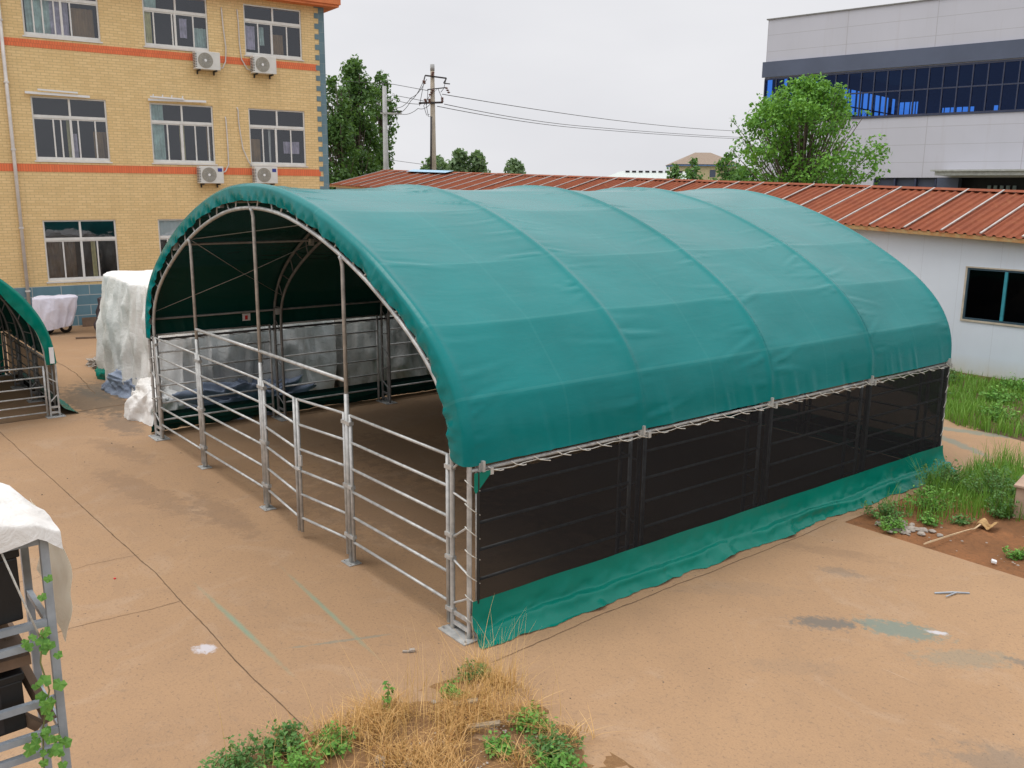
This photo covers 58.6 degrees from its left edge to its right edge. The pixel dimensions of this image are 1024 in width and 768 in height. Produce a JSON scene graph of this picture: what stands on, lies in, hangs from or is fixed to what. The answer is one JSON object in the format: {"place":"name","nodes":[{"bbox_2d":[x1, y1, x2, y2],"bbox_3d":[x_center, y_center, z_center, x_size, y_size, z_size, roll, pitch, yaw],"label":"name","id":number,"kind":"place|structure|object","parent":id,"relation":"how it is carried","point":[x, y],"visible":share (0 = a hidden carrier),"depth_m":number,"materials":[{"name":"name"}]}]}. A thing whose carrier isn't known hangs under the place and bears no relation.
{"place":"outdoors","nodes":[
{"label":"outdoors","id":0,"kind":"place"},
{"bbox_2d":[0,0,340,325],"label":"brick building","id":1,"kind":"structure","parent":0,"point":[98,183],"depth_m":30.53,"materials":[{"name":"yellow brick"}]},
{"bbox_2d":[25,88,89,97],"bbox_3d":[-14.297,-9.157,28.698,1.851,0.190,0.140,-8,15,-34],"label":"awning rail","id":2,"kind":"object","parent":1,"relation":"attached to","point":[56,94],"visible":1,"depth_m":28.66,"materials":[{"name":"white metal"}]},
{"bbox_2d":[21,0,102,43],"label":"window","id":3,"kind":"structure","parent":1,"relation":"in","point":[71,20],"depth_m":28.64,"materials":[{"name":"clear glass"}]},
{"bbox_2d":[30,96,112,162],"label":"window","id":4,"kind":"structure","parent":1,"relation":"in","point":[75,130],"depth_m":30.18,"materials":[{"name":"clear glass"}]},
{"bbox_2d":[42,220,118,282],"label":"window","id":5,"kind":"structure","parent":1,"relation":"in","point":[75,250],"depth_m":30.66,"materials":[{"name":"clear glass"}]},
{"bbox_2d":[158,219,183,253],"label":"window","id":6,"kind":"structure","parent":1,"relation":"in","point":[166,227],"depth_m":31.54,"materials":[{"name":"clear glass"}]},
{"bbox_2d":[142,0,208,51],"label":"window","id":7,"kind":"structure","parent":1,"relation":"in","point":[181,25],"depth_m":31.24,"materials":[{"name":"clear glass"}]},
{"bbox_2d":[148,94,205,102],"bbox_3d":[-11.269,-9.610,30.732,1.901,0.218,0.135,-8,15,-34],"label":"awning rail","id":8,"kind":"object","parent":1,"relation":"attached to","point":[170,99],"visible":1,"depth_m":30.62,"materials":[{"name":"white metal"}]},
{"bbox_2d":[149,102,217,165],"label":"window","id":9,"kind":"structure","parent":1,"relation":"in","point":[181,133],"depth_m":32.17,"materials":[{"name":"clear glass"}]},
{"bbox_2d":[192,7,226,75],"bbox_3d":[-10.244,-11.669,30.938,1.186,2.246,0.403,-8,15,-34],"label":"air conditioner","id":10,"kind":"object","parent":1,"relation":"attached to","point":[205,60],"visible":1,"depth_m":30.88,"materials":[{"name":"metal"}]},
{"bbox_2d":[196,116,228,187],"bbox_3d":[-10.365,-8.060,31.644,1.166,2.430,0.402,-8,15,-34],"label":"air conditioner","id":11,"kind":"object","parent":1,"relation":"attached to","point":[210,174],"visible":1,"depth_m":31.59,"materials":[{"name":"metal"}]},
{"bbox_2d":[236,9,276,78],"bbox_3d":[-8.910,-11.862,31.836,1.222,2.230,0.402,-8,15,-34],"label":"air conditioner","id":12,"kind":"object","parent":1,"relation":"attached to","point":[265,65],"visible":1,"depth_m":31.89,"materials":[{"name":"metal"}]},
{"bbox_2d":[236,107,277,184],"bbox_3d":[-9.062,-8.413,32.486,1.262,2.749,0.402,-8,15,-34],"label":"air conditioner","id":13,"kind":"object","parent":1,"relation":"attached to","point":[264,174],"visible":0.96,"depth_m":32.59,"materials":[{"name":"metal"}]},
{"bbox_2d":[243,3,303,60],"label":"window","id":14,"kind":"structure","parent":1,"relation":"in","point":[270,33],"depth_m":33.25,"materials":[{"name":"clear glass"}]},
{"bbox_2d":[248,108,307,166],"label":"window","id":15,"kind":"structure","parent":1,"relation":"in","point":[277,137],"depth_m":34.17,"materials":[{"name":"clear glass"}]},
{"bbox_2d":[0,325,1023,767],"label":"concrete yard","id":16,"kind":"structure","parent":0,"point":[838,643],"depth_m":9.83,"materials":[{"name":"beige concrete"}]},
{"bbox_2d":[0,539,71,767],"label":"steel rack","id":17,"kind":"object","parent":16,"relation":"on","point":[14,654],"visible":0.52,"depth_m":5.27,"materials":[{"name":"grey metal"}]},
{"bbox_2d":[0,549,22,624],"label":"black crate","id":18,"kind":"object","parent":17,"relation":"on","point":[11,609],"visible":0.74,"depth_m":5.13,"materials":[{"name":"plastic"}]},
{"bbox_2d":[0,667,26,736],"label":"black crate","id":19,"kind":"object","parent":17,"relation":"on","point":[11,691],"visible":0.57,"depth_m":5.25,"materials":[{"name":"plastic"}]},
{"bbox_2d":[0,483,71,641],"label":"rack tarpaulin","id":20,"kind":"object","parent":17,"relation":"on","point":[23,521],"visible":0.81,"depth_m":5.19,"materials":[{"name":"white fabric"}]},
{"bbox_2d":[1,553,39,636],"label":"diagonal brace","id":21,"kind":"object","parent":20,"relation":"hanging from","point":[19,592],"visible":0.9,"depth_m":5.05,"materials":[{"name":"grey metal"}]},
{"bbox_2d":[21,574,71,767],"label":"climbing vine","id":22,"kind":"object","parent":17,"relation":"on","point":[47,705],"visible":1,"depth_m":5.20,"materials":[{"name":"green plant"}]},
{"bbox_2d":[0,279,76,418],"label":"livestock shelter","id":23,"kind":"object","parent":16,"relation":"on","point":[34,371],"visible":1,"depth_m":19.22,"materials":[{"name":"teal fabric"}]},
{"bbox_2d":[32,294,77,333],"bbox_3d":[-14.240,-2.166,28.470,1.310,1.204,0.795,-6,14,-28],"label":"covered motorcycle","id":24,"kind":"object","parent":16,"relation":"on","point":[54,312],"visible":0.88,"depth_m":28.20,"materials":[{"name":"fabric"}]},
{"bbox_2d":[1,404,123,423],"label":"slab joint","id":25,"kind":"object","parent":16,"relation":"on","point":[67,413],"visible":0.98,"depth_m":18.67,"materials":[{"name":"brown concrete"}]},
{"bbox_2d":[76,336,95,338],"bbox_3d":[-12.510,-1.436,27.872,1.500,0.046,0.100,-4,13,-18],"label":"plank","id":26,"kind":"object","parent":16,"relation":"on","point":[85,337],"visible":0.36,"depth_m":27.68,"materials":[{"name":"brown wood"}]},
{"bbox_2d":[82,317,95,326],"bbox_3d":[-13.775,-2.081,30.260,0.900,0.300,0.041,-8,7,-34],"label":"wall board","id":27,"kind":"object","parent":16,"relation":"on","point":[88,321],"depth_m":30.10,"materials":[{"name":"brown wood"}]},
{"bbox_2d":[86,357,96,368],"bbox_3d":[-10.633,-0.575,23.451,0.529,0.242,1.525,-9,15,-38],"label":"rubble pile","id":28,"kind":"object","parent":16,"relation":"on","point":[91,362],"visible":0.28,"depth_m":23.41,"materials":[{"name":"stone"}]},
{"bbox_2d":[94,297,100,329],"bbox_3d":[-12.439,-2.203,28.856,1.342,1.137,1.521,-9,15,-38],"label":"junk pile","id":29,"kind":"object","parent":16,"relation":"on","point":[98,307],"visible":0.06,"depth_m":28.83,"materials":[{"name":"fabric"}]},
{"bbox_2d":[95,366,104,379],"bbox_3d":[-9.568,-0.454,22.083,0.953,0.594,1.399,-9,15,-38],"label":"tarp bundle","id":30,"kind":"object","parent":16,"relation":"on","point":[100,373],"visible":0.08,"depth_m":21.87,"materials":[{"name":"green plastic"}]},
{"bbox_2d":[101,369,136,397],"bbox_3d":[-8.578,-0.092,20.462,1.872,0.580,0.804,11,16,42],"label":"cloth bundle","id":31,"kind":"object","parent":16,"relation":"on","point":[113,384],"visible":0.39,"depth_m":20.25,"materials":[{"name":"blue fabric"}]},
{"bbox_2d":[124,377,184,425],"bbox_3d":[-7.192,0.287,18.284,1.024,0.772,1.804,-9,15,-38],"label":"tarp bundle","id":32,"kind":"object","parent":16,"relation":"on","point":[138,405],"visible":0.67,"depth_m":18.01,"materials":[{"name":"white plastic"}]},
{"bbox_2d":[0,432,309,731],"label":"slab joint","id":33,"kind":"object","parent":16,"relation":"on","point":[174,594],"visible":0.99,"depth_m":10.14,"materials":[{"name":"brown concrete"}]},
{"bbox_2d":[95,270,336,407],"bbox_3d":[-6.925,-1.255,21.107,4.150,2.612,5.994,-9,15,-38],"label":"tarp covered stack","id":34,"kind":"object","parent":16,"relation":"on","point":[122,342],"visible":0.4,"depth_m":19.46,"materials":[{"name":"white plastic"}]},
{"bbox_2d":[172,374,316,419],"bbox_3d":[-5.438,0.222,18.744,3.100,0.737,1.116,-9,15,-38],"label":"cloth bundle","id":35,"kind":"object","parent":16,"relation":"on","point":[211,388],"visible":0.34,"depth_m":18.32,"materials":[{"name":"fabric"}]},
{"bbox_2d":[334,314,429,386],"bbox_3d":[-3.232,-1.527,23.201,4.423,2.332,4.725,-9,15,-38],"label":"fence panel","id":36,"kind":"object","parent":16,"relation":"on","point":[369,339],"visible":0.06,"depth_m":20.88,"materials":[{"name":"grey metal"}]},
{"bbox_2d":[402,648,414,652],"bbox_3d":[-1.036,2.675,9.141,0.126,0.026,0.044,-3,12,-15],"label":"scrap piece","id":37,"kind":"object","parent":16,"relation":"on","point":[410,650],"visible":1,"depth_m":9.13,"materials":[{"name":"stone"}]},
{"bbox_2d":[212,597,640,767],"bbox_3d":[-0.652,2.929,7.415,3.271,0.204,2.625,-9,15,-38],"label":"dry grass","id":38,"kind":"structure","parent":16,"relation":"on","point":[466,711],"depth_m":7.76,"materials":[{"name":"beige plant"}]},
{"bbox_2d":[197,758,233,767],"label":"leafy weed","id":39,"kind":"object","parent":38,"relation":"on","point":[222,760],"visible":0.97,"depth_m":6.99,"materials":[{"name":"green plant"}]},
{"bbox_2d":[203,729,276,767],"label":"leafy weed","id":40,"kind":"object","parent":38,"relation":"on","point":[246,752],"visible":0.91,"depth_m":7.18,"materials":[{"name":"green plant"}]},
{"bbox_2d":[248,718,307,762],"bbox_3d":[-1.876,2.920,7.472,0.504,0.280,0.524,-9,15,-38],"label":"leafy weed","id":41,"kind":"object","parent":38,"relation":"on","point":[283,733],"visible":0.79,"depth_m":7.44,"materials":[{"name":"green plant"}]},
{"bbox_2d":[263,737,330,767],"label":"leafy weed","id":42,"kind":"object","parent":38,"relation":"on","point":[297,760],"visible":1,"depth_m":7.16,"materials":[{"name":"green plant"}]},
{"bbox_2d":[307,720,356,759],"bbox_3d":[-1.469,2.920,7.521,0.398,0.283,0.413,8,14,31],"label":"leafy weed","id":43,"kind":"object","parent":38,"relation":"on","point":[333,744],"visible":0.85,"depth_m":7.50,"materials":[{"name":"green plant"}]},
{"bbox_2d":[381,681,394,717],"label":"tall weed","id":44,"kind":"object","parent":38,"relation":"on","point":[388,699],"visible":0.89,"depth_m":7.96,"materials":[{"name":"green plant"}]},
{"bbox_2d":[439,678,474,699],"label":"leafy weed","id":45,"kind":"object","parent":38,"relation":"on","point":[458,690],"visible":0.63,"depth_m":8.27,"materials":[{"name":"green plant"}]},
{"bbox_2d":[453,697,477,706],"bbox_3d":[-0.418,2.827,8.102,0.232,0.060,0.060,0,12,-1],"label":"board","id":46,"kind":"object","parent":38,"relation":"on","point":[475,701],"visible":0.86,"depth_m":8.08,"materials":[{"name":"grey wood"}]},
{"bbox_2d":[454,658,490,683],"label":"leafy weed","id":47,"kind":"object","parent":38,"relation":"on","point":[469,674],"visible":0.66,"depth_m":8.63,"materials":[{"name":"green plant"}]},
{"bbox_2d":[466,720,500,729],"bbox_3d":[-0.243,2.908,7.779,0.287,0.080,0.060,2,12,6],"label":"board","id":48,"kind":"object","parent":38,"relation":"in","point":[491,724],"visible":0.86,"depth_m":7.76,"materials":[{"name":"grey wood"}]},
{"bbox_2d":[482,730,524,760],"bbox_3d":[-0.091,2.988,7.479,0.326,0.177,0.356,-9,15,-38],"label":"leafy weed","id":49,"kind":"object","parent":38,"relation":"on","point":[490,747],"visible":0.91,"depth_m":7.49,"materials":[{"name":"green plant"}]},
{"bbox_2d":[508,700,558,737],"bbox_3d":[0.181,2.895,7.842,0.421,0.241,0.468,-9,15,-38],"label":"leafy weed","id":50,"kind":"object","parent":38,"relation":"on","point":[520,726],"visible":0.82,"depth_m":7.79,"materials":[{"name":"green plant"}]},
{"bbox_2d":[521,724,585,765],"bbox_3d":[0.337,2.965,7.471,0.497,0.230,0.512,8,14,32],"label":"leafy weed","id":51,"kind":"object","parent":38,"relation":"on","point":[558,741],"visible":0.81,"depth_m":7.45,"materials":[{"name":"green plant"}]},
{"bbox_2d":[527,746,587,767],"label":"leafy weed","id":52,"kind":"object","parent":38,"relation":"on","point":[564,763],"visible":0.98,"depth_m":7.18,"materials":[{"name":"green plant"}]},
{"bbox_2d":[145,183,956,648],"bbox_3d":[0.285,-1.052,15.660,10.004,4.620,10.626,-9,15,-38],"label":"livestock shelter","id":53,"kind":"object","parent":16,"relation":"on","point":[803,353],"visible":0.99,"depth_m":11.76,"materials":[{"name":"teal fabric"}]},
{"bbox_2d":[493,519,836,661],"bbox_3d":[2.205,2.327,10.960,6.302,0.001,0.070,-9,16,-39],"label":"slab joint","id":54,"kind":"object","parent":16,"relation":"on","point":[659,591],"visible":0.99,"depth_m":10.53,"materials":[{"name":"brown concrete"}]},
{"bbox_2d":[329,169,1023,380],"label":"building","id":55,"kind":"structure","parent":16,"relation":"on","point":[959,253],"depth_m":24.02,"materials":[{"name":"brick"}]},
{"bbox_2d":[960,266,1023,327],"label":"window","id":56,"kind":"structure","parent":55,"relation":"in","point":[995,296],"depth_m":23.97,"materials":[{"name":"black glass"}]},
{"bbox_2d":[934,591,969,596],"bbox_3d":[5.109,2.432,10.527,0.408,0.024,0.131,0,12,-1],"label":"metal scrap","id":57,"kind":"object","parent":16,"relation":"on","point":[953,592],"visible":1,"depth_m":10.57,"materials":[{"name":"grey paint"}]},
{"bbox_2d":[944,368,1023,440],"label":"grass verge","id":58,"kind":"object","parent":16,"relation":"on","point":[1020,438],"depth_m":18.68,"materials":[{"name":"green plant"}]},
{"bbox_2d":[949,368,964,383],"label":"leafy weed","id":59,"kind":"object","parent":58,"relation":"on","point":[954,372],"visible":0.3,"depth_m":22.14,"materials":[{"name":"green plant"}]},
{"bbox_2d":[973,400,1020,422],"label":"leafy weed","id":60,"kind":"object","parent":58,"relation":"on","point":[997,411],"visible":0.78,"depth_m":18.53,"materials":[{"name":"green plant"}]},
{"bbox_2d":[979,382,1023,403],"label":"leafy weed","id":61,"kind":"object","parent":58,"relation":"on","point":[1003,396],"visible":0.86,"depth_m":20.08,"materials":[{"name":"green plant"}]},
{"bbox_2d":[999,372,1023,391],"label":"leafy weed","id":62,"kind":"object","parent":58,"relation":"on","point":[1011,382],"visible":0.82,"depth_m":21.38,"materials":[{"name":"green plant"}]},
{"bbox_2d":[324,0,916,179],"label":"sky","id":63,"kind":"structure","parent":0,"point":[690,64],"materials":[{"name":"white"}]},
{"bbox_2d":[846,462,1023,577],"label":"earth bank","id":64,"kind":"structure","parent":0,"point":[973,547],"depth_m":12.32,"materials":[{"name":"red soil"}]},
{"bbox_2d":[376,497,1023,767],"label":"pebbles","id":65,"kind":"object","parent":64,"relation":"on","point":[536,736],"visible":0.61,"depth_m":7.78,"materials":[{"name":"stone"}]},
{"bbox_2d":[860,497,912,524],"bbox_3d":[5.276,1.773,12.939,0.691,0.335,0.708,-9,15,-38],"label":"leafy weed","id":66,"kind":"object","parent":64,"relation":"on","point":[885,511],"visible":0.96,"depth_m":12.94,"materials":[{"name":"green plant"}]},
{"bbox_2d":[875,513,907,532],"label":"leafy weed","id":67,"kind":"object","parent":64,"relation":"on","point":[898,524],"visible":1,"depth_m":12.52,"materials":[{"name":"green plant"}]},
{"bbox_2d":[875,519,942,536],"bbox_3d":[5.441,1.988,12.533,0.609,0.047,0.860,-9,15,-38],"label":"rubble","id":68,"kind":"object","parent":64,"relation":"on","point":[913,528],"visible":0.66,"depth_m":12.48,"materials":[{"name":"stone"}]},
{"bbox_2d":[917,511,942,525],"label":"leafy weed","id":69,"kind":"object","parent":64,"relation":"on","point":[925,520],"visible":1,"depth_m":12.74,"materials":[{"name":"green plant"}]},
{"bbox_2d":[902,483,960,511],"bbox_3d":[6.081,1.640,13.251,0.813,0.426,0.804,-9,15,-38],"label":"leafy weed","id":70,"kind":"object","parent":64,"relation":"on","point":[923,500],"visible":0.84,"depth_m":13.28,"materials":[{"name":"green plant"}]},
{"bbox_2d":[914,456,968,491],"bbox_3d":[6.683,1.372,14.145,0.781,0.604,0.772,-9,15,-38],"label":"leafy weed","id":71,"kind":"object","parent":64,"relation":"on","point":[948,470],"visible":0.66,"depth_m":14.12,"materials":[{"name":"green plant"}]},
{"bbox_2d":[923,523,981,544],"bbox_3d":[5.937,2.003,12.219,1.289,0.071,0.041,-6,14,-30],"label":"plank","id":72,"kind":"object","parent":64,"relation":"on","point":[980,524],"visible":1,"depth_m":12.15,"materials":[{"name":"brown wood"}]},
{"bbox_2d":[886,435,1023,523],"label":"bank grass","id":73,"kind":"structure","parent":64,"relation":"on","point":[963,490],"depth_m":13.85,"materials":[{"name":"green plant"}]},
{"bbox_2d":[950,513,976,525],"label":"leafy weed","id":74,"kind":"object","parent":64,"relation":"on","point":[963,520],"visible":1,"depth_m":12.69,"materials":[{"name":"green plant"}]},
{"bbox_2d":[975,518,998,529],"bbox_3d":[6.525,1.932,12.536,0.222,0.105,0.226,-9,15,-38],"label":"cardboard scrap","id":75,"kind":"object","parent":64,"relation":"on","point":[985,523],"visible":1,"depth_m":12.53,"materials":[{"name":"beige cardboard"}]},
{"bbox_2d":[962,461,1022,501],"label":"leafy weed","id":76,"kind":"object","parent":64,"relation":"on","point":[996,475],"visible":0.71,"depth_m":13.78,"materials":[{"name":"green plant"}]},
{"bbox_2d":[984,488,1022,518],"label":"leafy weed","id":77,"kind":"object","parent":64,"relation":"on","point":[997,512],"visible":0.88,"depth_m":12.98,"materials":[{"name":"green plant"}]},
{"bbox_2d":[1002,545,1023,560],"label":"leafy weed","id":78,"kind":"object","parent":64,"relation":"on","point":[1019,554],"visible":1,"depth_m":11.56,"materials":[{"name":"green plant"}]},
{"bbox_2d":[1013,474,1023,518],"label":"brick planter","id":79,"kind":"object","parent":64,"relation":"on","point":[1019,486],"visible":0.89,"depth_m":12.86,"materials":[{"name":"brick"}]},
{"label":"ground","id":80,"kind":"structure","parent":0,"visible":0},
{"bbox_2d":[326,75,362,188],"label":"poplar tree","id":81,"kind":"object","parent":80,"relation":"on","point":[339,142],"visible":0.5,"depth_m":64.18,"materials":[{"name":"green plant"}]},
{"bbox_2d":[332,54,393,181],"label":"poplar tree","id":82,"kind":"object","parent":80,"relation":"on","point":[359,93],"visible":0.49,"depth_m":67.80,"materials":[{"name":"green plant"}]},
{"bbox_2d":[367,70,399,169],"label":"poplar tree","id":83,"kind":"object","parent":80,"relation":"on","point":[379,77],"visible":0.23,"depth_m":72.20,"materials":[{"name":"green plant"}]},
{"bbox_2d":[380,86,401,169],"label":"power pole","id":84,"kind":"object","parent":80,"relation":"on","point":[384,112],"visible":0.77,"depth_m":61.04,"materials":[{"name":"grey concrete"}]},
{"bbox_2d":[419,64,449,169],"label":"power pole","id":85,"kind":"object","parent":80,"relation":"on","point":[431,102],"visible":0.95,"depth_m":55.29,"materials":[{"name":"concrete"}]},
{"bbox_2d":[346,81,427,90],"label":"power line","id":86,"kind":"object","parent":85,"relation":"attached to","point":[383,83],"visible":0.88,"depth_m":61.42,"materials":[{"name":"black metal"}]},
{"bbox_2d":[444,104,744,137],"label":"power line","id":87,"kind":"object","parent":85,"relation":"attached to","point":[573,125],"visible":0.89,"depth_m":77.28,"materials":[{"name":"black metal"}]},
{"bbox_2d":[437,106,758,139],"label":"power line","id":88,"kind":"object","parent":85,"relation":"attached to","point":[575,127],"visible":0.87,"depth_m":77.83,"materials":[{"name":"black metal"}]},
{"bbox_2d":[442,94,756,131],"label":"power line","id":89,"kind":"object","parent":85,"relation":"attached to","point":[576,115],"visible":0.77,"depth_m":68.48,"materials":[{"name":"black metal"}]},
{"bbox_2d":[420,154,452,171],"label":"skyline tree","id":90,"kind":"object","parent":80,"relation":"on","point":[441,164],"visible":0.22,"depth_m":91.63,"materials":[{"name":"green plant"}]},
{"bbox_2d":[445,147,471,171],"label":"skyline tree","id":91,"kind":"object","parent":80,"relation":"on","point":[458,161],"visible":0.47,"depth_m":96.55,"materials":[{"name":"green plant"}]},
{"bbox_2d":[467,149,490,172],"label":"skyline tree","id":92,"kind":"object","parent":80,"relation":"on","point":[478,161],"visible":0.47,"depth_m":96.72,"materials":[{"name":"green plant"}]},
{"bbox_2d":[503,158,525,173],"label":"skyline tree","id":93,"kind":"object","parent":80,"relation":"on","point":[514,166],"visible":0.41,"depth_m":116.27,"materials":[{"name":"green plant"}]},
{"bbox_2d":[607,171,688,178],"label":"distant shed","id":94,"kind":"structure","parent":80,"relation":"on","point":[647,174],"depth_m":124.18,"materials":[{"name":"white paint"}]},
{"bbox_2d":[666,162,681,178],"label":"garden tree","id":95,"kind":"object","parent":80,"relation":"on","point":[674,173],"visible":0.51,"depth_m":59.42,"materials":[{"name":"green plant"}]},
{"bbox_2d":[679,157,704,179],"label":"garden tree","id":96,"kind":"object","parent":80,"relation":"on","point":[690,174],"visible":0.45,"depth_m":57.22,"materials":[{"name":"green plant"}]},
{"bbox_2d":[665,153,741,179],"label":"yellow house","id":97,"kind":"structure","parent":80,"relation":"on","point":[706,163],"depth_m":139.39,"materials":[{"name":"beige tile"}]},
{"bbox_2d":[710,170,715,176],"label":"window","id":98,"kind":"structure","parent":97,"relation":"in","point":[712,172],"depth_m":139.31,"materials":[{"name":"grey glass"}]},
{"bbox_2d":[708,151,740,180],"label":"garden tree","id":99,"kind":"object","parent":80,"relation":"on","point":[726,175],"visible":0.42,"depth_m":49.23,"materials":[{"name":"green plant"}]},
{"bbox_2d":[730,164,761,181],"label":"garden tree","id":100,"kind":"object","parent":80,"relation":"on","point":[737,177],"visible":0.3,"depth_m":47.12,"materials":[{"name":"green plant"}]},
{"bbox_2d":[722,72,891,186],"bbox_3d":[12.054,-7.894,37.442,6.374,9.307,6.084,6,13,25],"label":"elm tree","id":101,"kind":"object","parent":80,"relation":"on","point":[800,167],"visible":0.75,"depth_m":36.05,"materials":[{"name":"green plant"}]},
{"bbox_2d":[759,0,1023,192],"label":"factory","id":102,"kind":"structure","parent":80,"relation":"on","point":[935,88],"depth_m":48.49,"materials":[{"name":"metal"}]},
{"bbox_2d":[763,58,1023,121],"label":"window","id":103,"kind":"structure","parent":102,"relation":"in","point":[997,86],"depth_m":48.19,"materials":[{"name":"blue glass"}]},
{"bbox_2d":[873,178,936,189],"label":"window","id":104,"kind":"structure","parent":102,"relation":"in","point":[913,182],"depth_m":49.97,"materials":[{"name":"grey glass"}]}
]}

